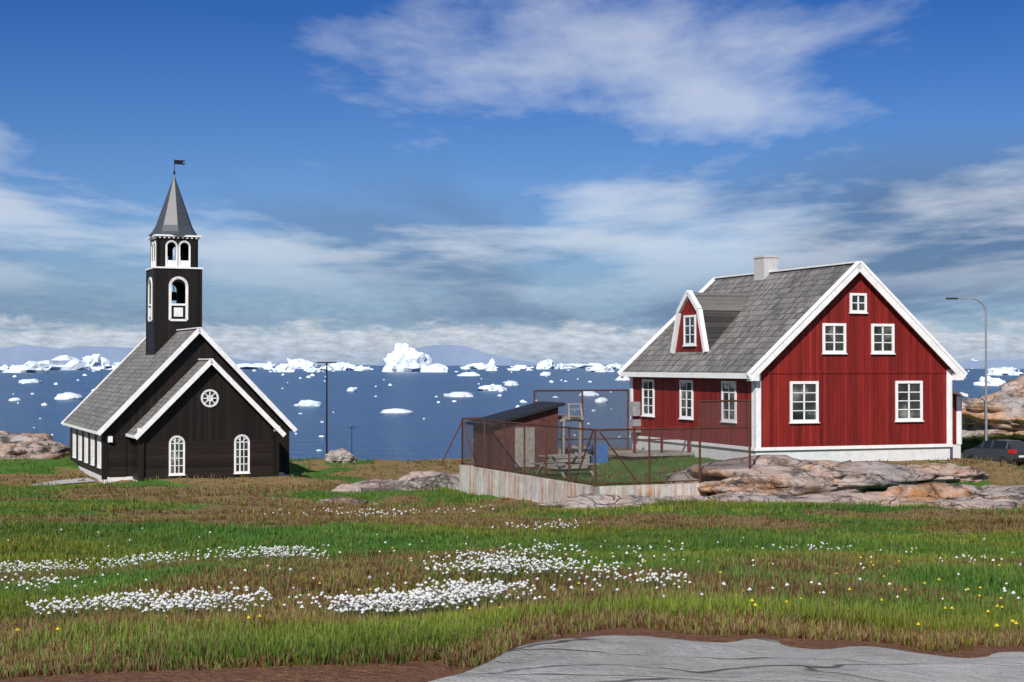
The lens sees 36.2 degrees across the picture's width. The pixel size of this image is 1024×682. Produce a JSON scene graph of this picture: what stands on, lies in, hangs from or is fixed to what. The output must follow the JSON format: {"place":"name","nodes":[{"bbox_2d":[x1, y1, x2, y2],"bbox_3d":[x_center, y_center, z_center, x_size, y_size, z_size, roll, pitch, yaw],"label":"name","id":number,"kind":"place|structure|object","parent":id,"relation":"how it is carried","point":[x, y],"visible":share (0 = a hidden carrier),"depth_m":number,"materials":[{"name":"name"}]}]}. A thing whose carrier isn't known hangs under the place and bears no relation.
{"place":"outdoors","nodes":[
{"label":"outdoors","id":0,"kind":"place"},
{"bbox_2d":[32,478,93,485],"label":"church path","id":1,"kind":"structure","parent":0,"point":[70,481],"depth_m":84.53,"materials":[{"name":"grey gravel"}]},
{"bbox_2d":[0,506,1021,622],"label":"cotton grass","id":2,"kind":"structure","parent":0,"point":[384,604],"depth_m":11.86,"materials":[{"name":"white plant"}]},
{"bbox_2d":[0,439,1023,681],"bbox_3d":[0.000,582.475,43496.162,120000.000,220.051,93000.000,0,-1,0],"label":"ground","id":3,"kind":"structure","parent":0,"point":[419,671],"depth_m":29.58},
{"bbox_2d":[0,431,69,459],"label":"rock","id":4,"kind":"object","parent":3,"relation":"on","point":[31,445],"visible":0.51,"depth_m":99.49,"materials":[{"name":"stone"}]},
{"bbox_2d":[0,344,280,365],"bbox_3d":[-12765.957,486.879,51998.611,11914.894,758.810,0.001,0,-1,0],"label":"land","id":5,"kind":"structure","parent":3,"relation":"on","point":[19,355],"depth_m":51999.72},
{"bbox_2d":[61,159,297,482],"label":"church","id":6,"kind":"structure","parent":3,"relation":"on","point":[176,392],"depth_m":84.84,"materials":[{"name":"brown wood"}]},
{"bbox_2d":[317,362,336,453],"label":"utility pole","id":7,"kind":"object","parent":3,"relation":"on","point":[326,364],"visible":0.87,"depth_m":97.92,"materials":[{"name":"wood"}]},
{"bbox_2d":[324,447,356,462],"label":"rock","id":8,"kind":"object","parent":3,"relation":"on","point":[342,455],"visible":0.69,"depth_m":95.37,"materials":[{"name":"stone"}]},
{"bbox_2d":[320,497,378,504],"bbox_3d":[-5.418,5.503,51.987,2.680,0.658,1.513,0,-1,0],"label":"rock","id":9,"kind":"object","parent":3,"relation":"on","point":[352,501],"visible":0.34,"depth_m":51.65,"materials":[{"name":"stone"}]},
{"bbox_2d":[347,427,355,452],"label":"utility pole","id":10,"kind":"object","parent":3,"relation":"on","point":[351,436],"visible":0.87,"depth_m":214.78,"materials":[{"name":"wood"}]},
{"bbox_2d":[331,479,395,492],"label":"rock","id":11,"kind":"object","parent":3,"relation":"on","point":[350,487],"visible":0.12,"depth_m":68.97,"materials":[{"name":"stone"}]},
{"bbox_2d":[354,470,458,491],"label":"rock","id":12,"kind":"object","parent":3,"relation":"on","point":[419,480],"visible":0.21,"depth_m":65.16,"materials":[{"name":"stone"}]},
{"bbox_2d":[375,344,537,365],"bbox_3d":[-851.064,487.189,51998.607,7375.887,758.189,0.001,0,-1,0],"label":"land","id":13,"kind":"structure","parent":3,"relation":"on","point":[450,355],"depth_m":51997.69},
{"bbox_2d":[0,446,1023,678],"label":"grass tufts","id":14,"kind":"object","parent":3,"relation":"on","point":[155,641],"visible":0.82,"depth_m":14.01,"materials":[{"name":"green plant"}]},
{"bbox_2d":[16,546,1018,632],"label":"dandelions","id":15,"kind":"object","parent":3,"relation":"on","point":[755,604],"visible":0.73,"depth_m":11.44,"materials":[{"name":"plant"}]},
{"bbox_2d":[537,494,675,508],"bbox_3d":[2.742,4.428,40.565,4.460,0.901,1.875,0,-1,-10],"label":"rock","id":16,"kind":"object","parent":3,"relation":"on","point":[595,500],"visible":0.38,"depth_m":40.21,"materials":[{"name":"stone"}]},
{"bbox_2d":[440,389,786,502],"bbox_3d":[4.046,4.395,56.719,9.825,5.084,11.870,0,-1,-23],"label":"fenced enclosure","id":17,"kind":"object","parent":3,"relation":"on","point":[508,442],"visible":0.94,"depth_m":56.24,"materials":[{"name":"rusty steel"},{"name":"weathered wood"},{"name":"roofing felt"}]},
{"bbox_2d":[429,635,1023,681],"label":"foreground rock","id":18,"kind":"object","parent":3,"relation":"on","point":[617,658],"visible":0.88,"depth_m":7.31,"materials":[{"name":"grey stone"}]},
{"bbox_2d":[660,494,801,502],"bbox_3d":[5.245,4.760,43.224,7.292,0.992,2.425,0,-1,-20],"label":"rock","id":19,"kind":"object","parent":3,"relation":"on","point":[743,497],"visible":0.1,"depth_m":43.27,"materials":[{"name":"stone"}]},
{"bbox_2d":[711,489,790,495],"bbox_3d":[7.487,5.265,49.554,4.663,1.140,1.812,0,-1,-25],"label":"rock","id":20,"kind":"object","parent":3,"relation":"on","point":[761,492],"visible":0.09,"depth_m":49.31,"materials":[{"name":"stone"}]},
{"bbox_2d":[617,255,967,461],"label":"red house","id":21,"kind":"structure","parent":3,"relation":"on","point":[852,361],"depth_m":59.31,"materials":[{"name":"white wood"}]},
{"bbox_2d":[663,454,940,495],"bbox_3d":[9.843,4.803,53.917,10.741,1.731,4.987,0,-1,-20],"label":"rock","id":22,"kind":"object","parent":3,"relation":"on","point":[795,476],"visible":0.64,"depth_m":52.24,"materials":[{"name":"stone"}]},
{"bbox_2d":[777,491,900,504],"bbox_3d":[9.386,5.058,46.651,7.455,1.109,2.801,0,-1,-14],"label":"rock","id":23,"kind":"object","parent":3,"relation":"on","point":[845,497],"visible":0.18,"depth_m":46.48,"materials":[{"name":"stone"}]},
{"bbox_2d":[866,482,984,501],"bbox_3d":[13.336,5.302,49.871,8.146,1.610,3.387,0,-1,-12],"label":"rock","id":24,"kind":"object","parent":3,"relation":"on","point":[929,491],"visible":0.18,"depth_m":49.39,"materials":[{"name":"stone"}]},
{"bbox_2d":[903,463,990,482],"bbox_3d":[14.683,4.887,55.712,5.432,1.062,2.520,0,-1,-15],"label":"rock","id":25,"kind":"object","parent":3,"relation":"on","point":[951,472],"visible":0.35,"depth_m":55.09,"materials":[{"name":"stone"}]},
{"bbox_2d":[881,499,1023,509],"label":"rock","id":26,"kind":"object","parent":3,"relation":"on","point":[973,504],"visible":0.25,"depth_m":41.36,"materials":[{"name":"stone"}]},
{"bbox_2d":[946,297,987,440],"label":"street lamp","id":27,"kind":"object","parent":3,"relation":"on","point":[986,426],"visible":0.92,"depth_m":99.93,"materials":[{"name":"metal"}]},
{"bbox_2d":[935,485,1023,499],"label":"rock","id":28,"kind":"object","parent":3,"relation":"on","point":[1014,490],"visible":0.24,"depth_m":44.92,"materials":[{"name":"stone"}]},
{"bbox_2d":[955,496,1023,505],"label":"rock","id":29,"kind":"object","parent":3,"relation":"on","point":[1010,498],"visible":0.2,"depth_m":43.45,"materials":[{"name":"stone"}]},
{"bbox_2d":[959,359,1023,368],"bbox_3d":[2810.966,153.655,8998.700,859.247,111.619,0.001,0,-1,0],"label":"land","id":30,"kind":"structure","parent":3,"relation":"on","point":[995,363],"depth_m":8998.98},
{"bbox_2d":[962,391,1023,441],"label":"rock","id":31,"kind":"object","parent":3,"relation":"on","point":[1005,410],"visible":0.57,"depth_m":104.46,"materials":[{"name":"stone"}]},
{"bbox_2d":[962,439,1023,464],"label":"parked car","id":32,"kind":"object","parent":3,"relation":"on","point":[1009,451],"visible":0.76,"depth_m":93.81,"materials":[{"name":"paint"}]},
{"bbox_2d":[978,375,1023,397],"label":"rock","id":33,"kind":"object","parent":3,"relation":"on","point":[1015,385],"visible":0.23,"depth_m":112.00,"materials":[{"name":"stone"}]},
{"bbox_2d":[980,484,1023,488],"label":"rock","id":34,"kind":"object","parent":3,"relation":"on","point":[986,486],"visible":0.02,"depth_m":52.40,"materials":[{"name":"stone"}]},
{"bbox_2d":[0,365,1023,460],"bbox_3d":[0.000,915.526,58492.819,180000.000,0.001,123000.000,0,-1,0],"label":"sea","id":35,"kind":"structure","parent":0,"point":[414,436],"depth_m":940.16,"materials":[{"name":"liquid"}]},
{"bbox_2d":[1,364,8,369],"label":"ice","id":36,"kind":"structure","parent":35,"relation":"on","point":[5,367],"depth_m":6313.40,"materials":[{"name":"white ice"}]},
{"bbox_2d":[8,398,20,400],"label":"ice","id":37,"kind":"structure","parent":35,"relation":"on","point":[15,399],"depth_m":957.95,"materials":[{"name":"white ice"}]},
{"bbox_2d":[2,361,50,372],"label":"ice","id":38,"kind":"structure","parent":35,"relation":"on","point":[31,367],"depth_m":4449.31,"materials":[{"name":"white ice"}]},
{"bbox_2d":[18,379,42,382],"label":"ice","id":39,"kind":"structure","parent":35,"relation":"on","point":[29,381],"depth_m":1911.71,"materials":[{"name":"white ice"}]},
{"bbox_2d":[37,355,88,369],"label":"ice","id":40,"kind":"structure","parent":35,"relation":"on","point":[65,362],"depth_m":6667.69,"materials":[{"name":"white ice"}]},
{"bbox_2d":[54,392,82,398],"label":"ice","id":41,"kind":"structure","parent":35,"relation":"on","point":[68,395],"depth_m":1002.86,"materials":[{"name":"white ice"}]},
{"bbox_2d":[82,354,109,367],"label":"ice","id":42,"kind":"structure","parent":35,"relation":"on","point":[96,360],"depth_m":10011.14,"materials":[{"name":"white ice"}]},
{"bbox_2d":[92,366,105,369],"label":"ice","id":43,"kind":"structure","parent":35,"relation":"on","point":[98,368],"depth_m":6256.69,"materials":[{"name":"white ice"}]},
{"bbox_2d":[105,362,119,369],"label":"ice","id":44,"kind":"structure","parent":35,"relation":"on","point":[115,364],"depth_m":7244.78,"materials":[{"name":"white ice"}]},
{"bbox_2d":[237,363,275,368],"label":"ice","id":45,"kind":"structure","parent":35,"relation":"on","point":[251,366],"depth_m":7996.66,"materials":[{"name":"white ice"}]},
{"bbox_2d":[263,361,275,368],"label":"ice","id":46,"kind":"structure","parent":35,"relation":"on","point":[269,365],"depth_m":7658.09,"materials":[{"name":"white ice"}]},
{"bbox_2d":[273,364,294,371],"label":"ice","id":47,"kind":"structure","parent":35,"relation":"on","point":[284,368],"depth_m":4819.48,"materials":[{"name":"white ice"}]},
{"bbox_2d":[287,358,317,368],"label":"ice","id":48,"kind":"structure","parent":35,"relation":"on","point":[298,363],"depth_m":8918.30,"materials":[{"name":"white ice"}]},
{"bbox_2d":[294,400,322,405],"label":"ice","id":49,"kind":"structure","parent":35,"relation":"on","point":[308,403],"depth_m":836.71,"materials":[{"name":"white ice"}]},
{"bbox_2d":[303,368,323,371],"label":"ice","id":50,"kind":"structure","parent":35,"relation":"on","point":[311,370],"depth_m":4776.13,"materials":[{"name":"white ice"}]},
{"bbox_2d":[328,366,347,369],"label":"ice","id":51,"kind":"structure","parent":35,"relation":"on","point":[338,368],"depth_m":6298.65,"materials":[{"name":"white ice"}]},
{"bbox_2d":[331,362,356,366],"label":"ice","id":52,"kind":"structure","parent":35,"relation":"on","point":[342,364],"depth_m":7299.61,"materials":[{"name":"white ice"}]},
{"bbox_2d":[347,387,356,390],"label":"ice","id":53,"kind":"structure","parent":35,"relation":"on","point":[351,389],"depth_m":1296.45,"materials":[{"name":"white ice"}]},
{"bbox_2d":[354,365,369,370],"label":"ice","id":54,"kind":"structure","parent":35,"relation":"on","point":[360,368],"depth_m":5851.60,"materials":[{"name":"white ice"}]},
{"bbox_2d":[380,408,413,412],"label":"ice","id":55,"kind":"structure","parent":35,"relation":"on","point":[395,410],"depth_m":716.82,"materials":[{"name":"white ice"}]},
{"bbox_2d":[382,343,431,371],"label":"ice","id":56,"kind":"structure","parent":35,"relation":"on","point":[404,357],"depth_m":5008.64,"materials":[{"name":"white ice"}]},
{"bbox_2d":[420,363,448,371],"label":"ice","id":57,"kind":"structure","parent":35,"relation":"on","point":[437,367],"depth_m":4718.04,"materials":[{"name":"white ice"}]},
{"bbox_2d":[443,392,473,396],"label":"ice","id":58,"kind":"structure","parent":35,"relation":"on","point":[459,394],"depth_m":1079.29,"materials":[{"name":"white ice"}]},
{"bbox_2d":[456,372,480,375],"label":"ice","id":59,"kind":"structure","parent":35,"relation":"on","point":[469,374],"depth_m":3089.94,"materials":[{"name":"white ice"}]},
{"bbox_2d":[460,363,485,368],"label":"ice","id":60,"kind":"structure","parent":35,"relation":"on","point":[477,366],"depth_m":8033.72,"materials":[{"name":"white ice"}]},
{"bbox_2d":[477,384,506,390],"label":"ice","id":61,"kind":"structure","parent":35,"relation":"on","point":[492,387],"depth_m":1334.59,"materials":[{"name":"white ice"}]},
{"bbox_2d":[486,358,497,370],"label":"ice","id":62,"kind":"structure","parent":35,"relation":"on","point":[491,365],"depth_m":5856.94,"materials":[{"name":"white ice"}]},
{"bbox_2d":[505,380,518,385],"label":"ice","id":63,"kind":"structure","parent":35,"relation":"on","point":[508,383],"depth_m":1673.61,"materials":[{"name":"white ice"}]},
{"bbox_2d":[507,365,531,369],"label":"ice","id":64,"kind":"structure","parent":35,"relation":"on","point":[520,367],"depth_m":6188.88,"materials":[{"name":"white ice"}]},
{"bbox_2d":[536,358,555,368],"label":"ice","id":65,"kind":"structure","parent":35,"relation":"on","point":[547,363],"depth_m":8025.65,"materials":[{"name":"white ice"}]},
{"bbox_2d":[540,372,551,375],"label":"ice","id":66,"kind":"structure","parent":35,"relation":"on","point":[546,374],"depth_m":3217.40,"materials":[{"name":"white ice"}]},
{"bbox_2d":[555,363,568,368],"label":"ice","id":67,"kind":"structure","parent":35,"relation":"on","point":[561,366],"depth_m":8529.24,"materials":[{"name":"white ice"}]},
{"bbox_2d":[565,363,602,367],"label":"ice","id":68,"kind":"structure","parent":35,"relation":"on","point":[593,365],"depth_m":10017.61,"materials":[{"name":"white ice"}]},
{"bbox_2d":[579,391,599,395],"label":"ice","id":69,"kind":"structure","parent":35,"relation":"on","point":[591,394],"depth_m":1114.07,"materials":[{"name":"white ice"}]},
{"bbox_2d":[586,366,613,371],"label":"ice","id":70,"kind":"structure","parent":35,"relation":"on","point":[599,369],"depth_m":4854.06,"materials":[{"name":"white ice"}]},
{"bbox_2d":[595,397,607,402],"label":"ice","id":71,"kind":"structure","parent":35,"relation":"on","point":[600,400],"depth_m":913.88,"materials":[{"name":"white ice"}]},
{"bbox_2d":[605,363,623,368],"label":"ice","id":72,"kind":"structure","parent":35,"relation":"on","point":[615,366],"depth_m":9046.09,"materials":[{"name":"white ice"}]},
{"bbox_2d":[615,376,629,379],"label":"ice","id":73,"kind":"structure","parent":35,"relation":"on","point":[624,378],"depth_m":2234.22,"materials":[{"name":"white ice"}]},
{"bbox_2d":[973,375,1005,385],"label":"ice","id":74,"kind":"structure","parent":35,"relation":"on","point":[991,381],"depth_m":1672.82,"materials":[{"name":"white ice"}]},
{"bbox_2d":[987,367,1020,369],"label":"ice","id":75,"kind":"structure","parent":35,"relation":"on","point":[1000,368],"depth_m":6224.61,"materials":[{"name":"white ice"}]},
{"bbox_2d":[987,369,1023,374],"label":"ice","id":76,"kind":"structure","parent":35,"relation":"on","point":[1001,372],"depth_m":3345.83,"materials":[{"name":"white ice"}]},
{"bbox_2d":[0,0,1023,364],"label":"sky","id":77,"kind":"structure","parent":0,"point":[523,180],"materials":[{"name":"blue"}]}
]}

